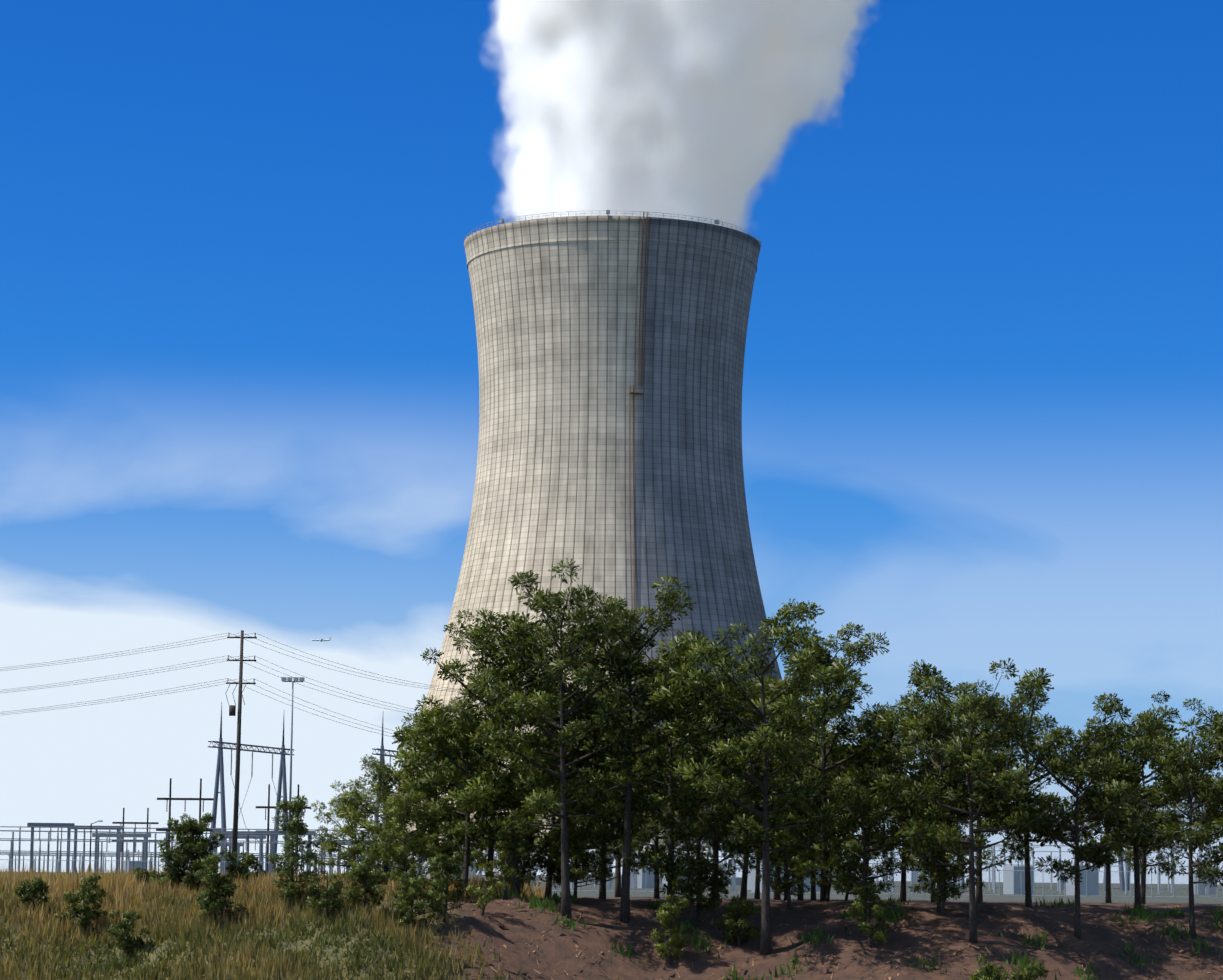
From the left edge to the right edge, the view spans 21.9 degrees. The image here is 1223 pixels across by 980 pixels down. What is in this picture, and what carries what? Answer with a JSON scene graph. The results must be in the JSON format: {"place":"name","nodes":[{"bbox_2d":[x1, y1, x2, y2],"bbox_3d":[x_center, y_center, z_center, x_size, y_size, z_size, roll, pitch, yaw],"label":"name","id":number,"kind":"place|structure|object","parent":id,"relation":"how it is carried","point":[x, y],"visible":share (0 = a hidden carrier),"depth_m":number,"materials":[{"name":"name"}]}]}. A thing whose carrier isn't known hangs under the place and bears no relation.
{"place":"outdoors","nodes":[
{"label":"outdoors","id":0,"kind":"place"},
{"bbox_2d":[312,637,331,641],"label":"distant airliner","id":1,"kind":"object","parent":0,"point":[321,640],"visible":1,"depth_m":6026.09,"materials":[{"name":"white paint"}]},
{"bbox_2d":[0,872,1222,979],"bbox_3d":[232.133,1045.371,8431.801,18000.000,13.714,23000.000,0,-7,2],"label":"ground","id":2,"kind":"structure","parent":0,"point":[519,933],"depth_m":182.22,"materials":[{"name":"brown soil"}]},
{"bbox_2d":[13,877,50,910],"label":"bush","id":3,"kind":"object","parent":2,"relation":"on","point":[38,886],"visible":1,"depth_m":182.41,"materials":[{"name":"green plant"}]},
{"bbox_2d":[54,873,107,929],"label":"shrub","id":4,"kind":"object","parent":2,"relation":"on","point":[86,898],"visible":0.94,"depth_m":179.95,"materials":[{"name":"green plant"}]},
{"bbox_2d":[108,909,149,954],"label":"shrub","id":5,"kind":"object","parent":2,"relation":"on","point":[122,930],"visible":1,"depth_m":176.39,"materials":[{"name":"green plant"}]},
{"bbox_2d":[133,867,174,888],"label":"bush","id":6,"kind":"object","parent":2,"relation":"on","point":[138,871],"visible":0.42,"depth_m":187.56,"materials":[{"name":"green plant"}]},
{"bbox_2d":[157,812,225,891],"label":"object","id":7,"kind":"object","parent":2,"relation":"on","point":[191,849],"visible":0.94,"depth_m":187.58,"materials":[{"name":"green plant"}]},
{"bbox_2d":[0,823,388,875],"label":"electrical substation","id":8,"kind":"object","parent":2,"relation":"on","point":[257,833],"visible":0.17,"depth_m":475.73,"materials":[{"name":"grey metal"}]},
{"bbox_2d":[89,778,310,873],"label":"substation h-frames","id":9,"kind":"object","parent":2,"relation":"on","point":[200,799],"visible":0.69,"depth_m":438.07,"materials":[{"name":"grey metal"}]},
{"bbox_2d":[194,852,245,926],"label":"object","id":10,"kind":"object","parent":2,"relation":"on","point":[213,895],"visible":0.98,"depth_m":177.18,"materials":[{"name":"green plant"}]},
{"bbox_2d":[226,630,256,871],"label":"utility pole","id":11,"kind":"object","parent":2,"relation":"on","point":[232,710],"visible":0.92,"depth_m":274.87,"materials":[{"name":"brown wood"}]},
{"bbox_2d":[219,848,266,883],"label":"bush","id":12,"kind":"object","parent":2,"relation":"on","point":[251,861],"visible":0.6,"depth_m":188.60,"materials":[{"name":"green plant"}]},
{"bbox_2d":[0,861,545,979],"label":"grass and weeds","id":13,"kind":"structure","parent":2,"relation":"on","point":[125,893],"depth_m":175.97,"materials":[{"name":"green plant"}]},
{"bbox_2d":[265,795,328,906],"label":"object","id":14,"kind":"object","parent":2,"relation":"on","point":[293,826],"visible":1,"depth_m":179.17,"materials":[{"name":"broad leaves"},{"name":"bark"}]},
{"bbox_2d":[305,873,345,917],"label":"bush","id":15,"kind":"object","parent":2,"relation":"on","point":[331,890],"visible":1,"depth_m":176.24,"materials":[{"name":"green plant"}]},
{"bbox_2d":[306,778,393,882],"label":"young tree wood","id":16,"kind":"object","parent":2,"relation":"on","point":[345,854],"visible":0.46,"depth_m":197.32,"materials":[{"name":"broad leaves"},{"name":"bark"}]},
{"bbox_2d":[340,851,391,911],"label":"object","id":17,"kind":"object","parent":2,"relation":"on","point":[362,874],"visible":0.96,"depth_m":177.39,"materials":[{"name":"green plant"}]},
{"bbox_2d":[330,754,439,879],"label":"young tree wood","id":18,"kind":"object","parent":2,"relation":"on","point":[383,787],"visible":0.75,"depth_m":191.82,"materials":[{"name":"broad leaves"},{"name":"bark"}]},
{"bbox_2d":[371,789,446,892],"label":"young tree wood","id":19,"kind":"object","parent":2,"relation":"on","point":[395,807],"visible":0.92,"depth_m":185.53,"materials":[{"name":"broad leaves"},{"name":"bark"}]},
{"bbox_2d":[380,871,441,928],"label":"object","id":20,"kind":"object","parent":2,"relation":"on","point":[404,902],"visible":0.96,"depth_m":176.45,"materials":[{"name":"green plant"}]},
{"bbox_2d":[392,694,496,879],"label":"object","id":21,"kind":"object","parent":2,"relation":"on","point":[432,827],"visible":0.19,"depth_m":193.82,"materials":[{"name":"broad leaves"},{"name":"bark"}]},
{"bbox_2d":[425,853,478,921],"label":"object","id":22,"kind":"object","parent":2,"relation":"on","point":[445,865],"visible":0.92,"depth_m":177.95,"materials":[{"name":"green plant"}]},
{"bbox_2d":[402,723,501,879],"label":"tree","id":23,"kind":"object","parent":2,"relation":"on","point":[479,846],"visible":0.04,"depth_m":204.68,"materials":[{"name":"green plant"}]},
{"bbox_2d":[393,696,515,900],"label":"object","id":24,"kind":"object","parent":2,"relation":"on","point":[472,792],"visible":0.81,"depth_m":188.82,"materials":[{"name":"green plant"}]},
{"bbox_2d":[392,629,582,885],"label":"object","id":25,"kind":"object","parent":2,"relation":"on","point":[402,739],"visible":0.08,"depth_m":195.54,"materials":[{"name":"broad leaves"},{"name":"bark"}]},
{"bbox_2d":[466,863,508,915],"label":"young tree wood","id":26,"kind":"object","parent":2,"relation":"on","point":[488,892],"visible":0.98,"depth_m":181.10,"materials":[{"name":"green plant"}]},
{"bbox_2d":[449,765,556,889],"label":"tree","id":27,"kind":"object","parent":2,"relation":"on","point":[531,852],"visible":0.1,"depth_m":199.07,"materials":[{"name":"green plant"}]},
{"bbox_2d":[413,608,599,894],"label":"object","id":28,"kind":"object","parent":2,"relation":"on","point":[511,799],"visible":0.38,"depth_m":190.24,"materials":[{"name":"green plant"}]},
{"bbox_2d":[471,815,546,898],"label":"young tree wood","id":29,"kind":"object","parent":2,"relation":"on","point":[504,844],"visible":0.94,"depth_m":186.25,"materials":[{"name":"green plant"}]},
{"bbox_2d":[500,803,549,893],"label":"young tree wood","id":30,"kind":"object","parent":2,"relation":"on","point":[531,860],"visible":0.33,"depth_m":197.80,"materials":[{"name":"green plant"}]},
{"bbox_2d":[505,696,621,897],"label":"tree","id":31,"kind":"object","parent":2,"relation":"on","point":[548,888],"visible":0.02,"depth_m":204.78,"materials":[{"name":"green plant"}]},
{"bbox_2d":[536,812,591,881],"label":"young tree wood","id":32,"kind":"object","parent":2,"relation":"on","point":[549,873],"visible":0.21,"depth_m":198.08,"materials":[{"name":"green plant"}]},
{"bbox_2d":[537,817,598,888],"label":"young tree wood","id":33,"kind":"object","parent":2,"relation":"on","point":[547,844],"visible":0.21,"depth_m":198.25,"materials":[{"name":"green plant"}]},
{"bbox_2d":[465,558,676,918],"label":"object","id":34,"kind":"object","parent":2,"relation":"on","point":[528,705],"visible":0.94,"depth_m":184.85,"materials":[{"name":"green plant"}]},
{"bbox_2d":[538,823,613,898],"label":"young tree wood","id":35,"kind":"object","parent":2,"relation":"on","point":[575,871],"visible":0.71,"depth_m":195.00,"materials":[{"name":"green plant"}]},
{"bbox_2d":[519,670,688,898],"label":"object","id":36,"kind":"object","parent":2,"relation":"on","point":[644,739],"visible":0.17,"depth_m":199.86,"materials":[{"name":"green plant"}]},
{"bbox_2d":[388,215,829,850],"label":"cooling tower","id":37,"kind":"structure","parent":2,"relation":"on","point":[578,445],"depth_m":788.53,"materials":[{"name":"concrete"}]},
{"bbox_2d":[464,210,760,244],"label":"railing","id":38,"kind":"object","parent":37,"relation":"on","point":[607,212],"depth_m":796.60,"materials":[{"name":"silver metal"}]},
{"bbox_2d":[629,212,649,715],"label":"ladder","id":39,"kind":"object","parent":37,"relation":"attached to","point":[643,326],"visible":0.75,"depth_m":785.94,"materials":[{"name":"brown metal"}]},
{"bbox_2d":[557,764,663,898],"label":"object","id":40,"kind":"object","parent":2,"relation":"on","point":[601,834],"visible":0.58,"depth_m":191.68,"materials":[{"name":"green plant"}]},
{"bbox_2d":[0,859,1222,897],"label":"yard fence posts","id":41,"kind":"object","parent":2,"relation":"on","point":[556,890],"visible":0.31,"depth_m":307.78,"materials":[{"name":"silver metal"}]},
{"bbox_2d":[0,860,1222,896],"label":"yard fence","id":42,"kind":"object","parent":41,"relation":"attached to","point":[760,884],"depth_m":307.87,"materials":[{"name":"grey metal"}]},
{"bbox_2d":[571,769,654,857],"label":"tree","id":43,"kind":"object","parent":2,"relation":"on","point":[608,837],"depth_m":229.74,"materials":[{"name":"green plant"}]},
{"bbox_2d":[376,842,860,884],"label":"tower support columns","id":44,"kind":"structure","parent":2,"relation":"on","point":[425,863],"depth_m":751.26,"materials":[{"name":"grey concrete"}]},
{"bbox_2d":[586,704,668,896],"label":"tree","id":45,"kind":"object","parent":2,"relation":"on","point":[617,881],"visible":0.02,"depth_m":225.59,"materials":[{"name":"green plant"}]},
{"bbox_2d":[532,575,732,922],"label":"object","id":46,"kind":"object","parent":2,"relation":"on","point":[669,706],"visible":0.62,"depth_m":186.30,"materials":[{"name":"green plant"}]},
{"bbox_2d":[594,715,722,898],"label":"tree","id":47,"kind":"object","parent":2,"relation":"on","point":[655,830],"visible":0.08,"depth_m":209.99,"materials":[{"name":"green plant"}]},
{"bbox_2d":[98,677,1219,894],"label":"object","id":48,"kind":"object","parent":2,"relation":"on","point":[1008,885],"visible":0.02,"depth_m":406.46,"materials":[{"name":"silver metal"}]},
{"bbox_2d":[9,633,1198,873],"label":"substation insulators","id":49,"kind":"object","parent":48,"relation":"on","point":[285,845],"visible":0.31,"depth_m":473.28,"materials":[{"name":"grey ceramic"}]},
{"bbox_2d":[0,633,1111,840],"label":"substation conductors","id":50,"kind":"object","parent":49,"relation":"on","point":[221,684],"visible":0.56,"depth_m":276.99,"materials":[{"name":"grey metal"}]},
{"bbox_2d":[650,894,693,964],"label":"young tree wood","id":51,"kind":"object","parent":2,"relation":"on","point":[668,911],"visible":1,"depth_m":180.66,"materials":[{"name":"green plant"}]},
{"bbox_2d":[208,681,1146,890],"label":"substation gantries","id":52,"kind":"object","parent":2,"relation":"on","point":[220,767],"visible":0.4,"depth_m":563.69,"materials":[{"name":"grey metal"}]},
{"bbox_2d":[609,626,761,899],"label":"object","id":53,"kind":"object","parent":2,"relation":"on","point":[710,725],"visible":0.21,"depth_m":194.31,"materials":[{"name":"green plant"}]},
{"bbox_2d":[620,764,755,925],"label":"tree","id":54,"kind":"object","parent":2,"relation":"on","point":[689,803],"visible":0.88,"depth_m":186.31,"materials":[{"name":"green plant"}]},
{"bbox_2d":[644,712,750,897],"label":"tree","id":55,"kind":"object","parent":2,"relation":"on","point":[700,846],"visible":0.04,"depth_m":220.18,"materials":[{"name":"green plant"}]},
{"bbox_2d":[667,857,731,922],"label":"young tree wood","id":56,"kind":"object","parent":2,"relation":"on","point":[713,903],"visible":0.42,"depth_m":187.26,"materials":[{"name":"green plant"}]},
{"bbox_2d":[638,660,805,895],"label":"tree","id":57,"kind":"object","parent":2,"relation":"on","point":[747,785],"visible":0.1,"depth_m":202.25,"materials":[{"name":"green plant"}]},
{"bbox_2d":[713,895,760,946],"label":"young tree wood","id":58,"kind":"object","parent":2,"relation":"on","point":[735,926],"visible":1,"depth_m":183.61,"materials":[{"name":"green plant"}]},
{"bbox_2d":[658,598,848,955],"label":"tree","id":59,"kind":"object","parent":2,"relation":"on","point":[774,713],"visible":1,"depth_m":182.61,"materials":[{"name":"green plant"}]},
{"bbox_2d":[693,700,821,899],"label":"tree","id":60,"kind":"object","parent":2,"relation":"on","point":[724,838],"visible":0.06,"depth_m":207.89,"materials":[{"name":"green plant"}]},
{"bbox_2d":[724,744,807,898],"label":"tree","id":61,"kind":"object","parent":2,"relation":"on","point":[757,890],"depth_m":222.46,"materials":[{"name":"green plant"}]},
{"bbox_2d":[752,817,809,900],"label":"young tree wood","id":62,"kind":"object","parent":2,"relation":"on","point":[781,854],"visible":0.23,"depth_m":197.69,"materials":[{"name":"green plant"}]},
{"bbox_2d":[742,810,826,909],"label":"young tree wood","id":63,"kind":"object","parent":2,"relation":"on","point":[789,883],"visible":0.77,"depth_m":189.72,"materials":[{"name":"green plant"}]},
{"bbox_2d":[730,676,846,899],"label":"tree","id":64,"kind":"object","parent":2,"relation":"on","point":[776,896],"depth_m":215.89,"materials":[{"name":"green plant"}]},
{"bbox_2d":[742,723,849,900],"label":"tree","id":65,"kind":"object","parent":2,"relation":"on","point":[800,897],"visible":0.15,"depth_m":211.29,"materials":[{"name":"green plant"}]},
{"bbox_2d":[770,717,861,899],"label":"tree","id":66,"kind":"object","parent":2,"relation":"on","point":[813,893],"depth_m":215.60,"materials":[{"name":"green plant"}]},
{"bbox_2d":[438,897,1222,979],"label":"ground litter twigs","id":67,"kind":"object","parent":2,"relation":"on","point":[808,952],"visible":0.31,"depth_m":182.19,"materials":[{"name":"brown wood"}]},
{"bbox_2d":[748,605,914,900],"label":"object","id":68,"kind":"object","parent":2,"relation":"on","point":[836,672],"visible":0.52,"depth_m":193.27,"materials":[{"name":"green plant"}]},
{"bbox_2d":[789,833,882,900],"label":"young tree wood","id":69,"kind":"object","parent":2,"relation":"on","point":[839,840],"visible":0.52,"depth_m":192.95,"materials":[{"name":"green plant"}]},
{"bbox_2d":[802,737,871,896],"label":"tree","id":70,"kind":"object","parent":2,"relation":"on","point":[829,786],"depth_m":226.40,"materials":[{"name":"green plant"}]},
{"bbox_2d":[819,846,874,900],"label":"young tree wood","id":71,"kind":"object","parent":2,"relation":"on","point":[838,868],"visible":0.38,"depth_m":193.18,"materials":[{"name":"green plant"}]},
{"bbox_2d":[479,888,1222,979],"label":"weeds","id":72,"kind":"object","parent":2,"relation":"on","point":[1142,913],"visible":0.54,"depth_m":183.88,"materials":[{"name":"green plant"}]},
{"bbox_2d":[847,883,890,947],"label":"young tree wood","id":73,"kind":"object","parent":2,"relation":"on","point":[865,892],"visible":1,"depth_m":181.37,"materials":[{"name":"green plant"}]},
{"bbox_2d":[815,713,933,901],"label":"tree","id":74,"kind":"object","parent":2,"relation":"on","point":[874,837],"visible":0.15,"depth_m":203.01,"materials":[{"name":"green plant"}]},
{"bbox_2d":[825,768,926,905],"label":"tree","id":75,"kind":"object","parent":2,"relation":"on","point":[847,795],"visible":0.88,"depth_m":187.63,"materials":[{"name":"green plant"}]},
{"bbox_2d":[840,696,995,902],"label":"tree","id":76,"kind":"object","parent":2,"relation":"on","point":[863,764],"visible":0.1,"depth_m":196.88,"materials":[{"name":"green plant"}]},
{"bbox_2d":[861,780,990,901],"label":"tree","id":77,"kind":"object","parent":2,"relation":"on","point":[966,838],"visible":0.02,"depth_m":208.53,"materials":[{"name":"green plant"}]},
{"bbox_2d":[846,660,1016,912],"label":"tree","id":78,"kind":"object","parent":2,"relation":"on","point":[906,725],"visible":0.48,"depth_m":187.16,"materials":[{"name":"green plant"}]},
{"bbox_2d":[917,821,968,914],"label":"young tree wood","id":79,"kind":"object","parent":2,"relation":"on","point":[931,888],"visible":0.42,"depth_m":186.85,"materials":[{"name":"green plant"}]},
{"bbox_2d":[909,844,984,900],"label":"young tree wood","id":80,"kind":"object","parent":2,"relation":"on","point":[916,887],"visible":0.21,"depth_m":190.68,"materials":[{"name":"green plant"}]},
{"bbox_2d":[878,658,1072,943],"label":"tree","id":81,"kind":"object","parent":2,"relation":"on","point":[972,747],"visible":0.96,"depth_m":182.09,"materials":[{"name":"green plant"}]},
{"bbox_2d":[931,682,1041,901],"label":"tree","id":82,"kind":"object","parent":2,"relation":"on","point":[960,688],"visible":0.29,"depth_m":215.53,"materials":[{"name":"green plant"}]},
{"bbox_2d":[970,954,1005,979],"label":"bush","id":83,"kind":"object","parent":2,"relation":"on","point":[990,969],"visible":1,"depth_m":175.31,"materials":[{"name":"green plant"}]},
{"bbox_2d":[1007,961,1048,979],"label":"bush","id":84,"kind":"object","parent":2,"relation":"on","point":[1023,973],"visible":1,"depth_m":174.52,"materials":[{"name":"green plant"}]},
{"bbox_2d":[946,667,1120,907],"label":"tree","id":85,"kind":"object","parent":2,"relation":"on","point":[1036,723],"visible":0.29,"depth_m":190.71,"materials":[{"name":"green plant"}]},
{"bbox_2d":[973,702,1159,938],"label":"tree","id":86,"kind":"object","parent":2,"relation":"on","point":[1098,770],"visible":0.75,"depth_m":184.62,"materials":[{"name":"green plant"}]},
{"bbox_2d":[1060,734,1156,902],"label":"tree","id":87,"kind":"object","parent":2,"relation":"on","point":[1108,884],"visible":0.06,"depth_m":220.82,"materials":[{"name":"green plant"}]},
{"bbox_2d":[1053,690,1219,908],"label":"tree","id":88,"kind":"object","parent":2,"relation":"on","point":[1148,724],"visible":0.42,"depth_m":192.45,"materials":[{"name":"green plant"}]},
{"bbox_2d":[1086,724,1219,903],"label":"tree","id":89,"kind":"object","parent":2,"relation":"on","point":[1143,864],"visible":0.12,"depth_m":212.37,"materials":[{"name":"green plant"}]},
{"bbox_2d":[1105,716,1222,938],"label":"tree","id":90,"kind":"object","parent":2,"relation":"on","point":[1205,834],"visible":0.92,"depth_m":186.45,"materials":[{"name":"green plant"}]},
{"bbox_2d":[1148,698,1222,854],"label":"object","id":91,"kind":"object","parent":2,"relation":"on","point":[1206,780],"visible":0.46,"depth_m":191.78,"materials":[{"name":"green plant"}]},
{"bbox_2d":[0,0,1222,883],"label":"sky","id":92,"kind":"structure","parent":0,"point":[982,388],"materials":[{"name":"blue"}]}
]}

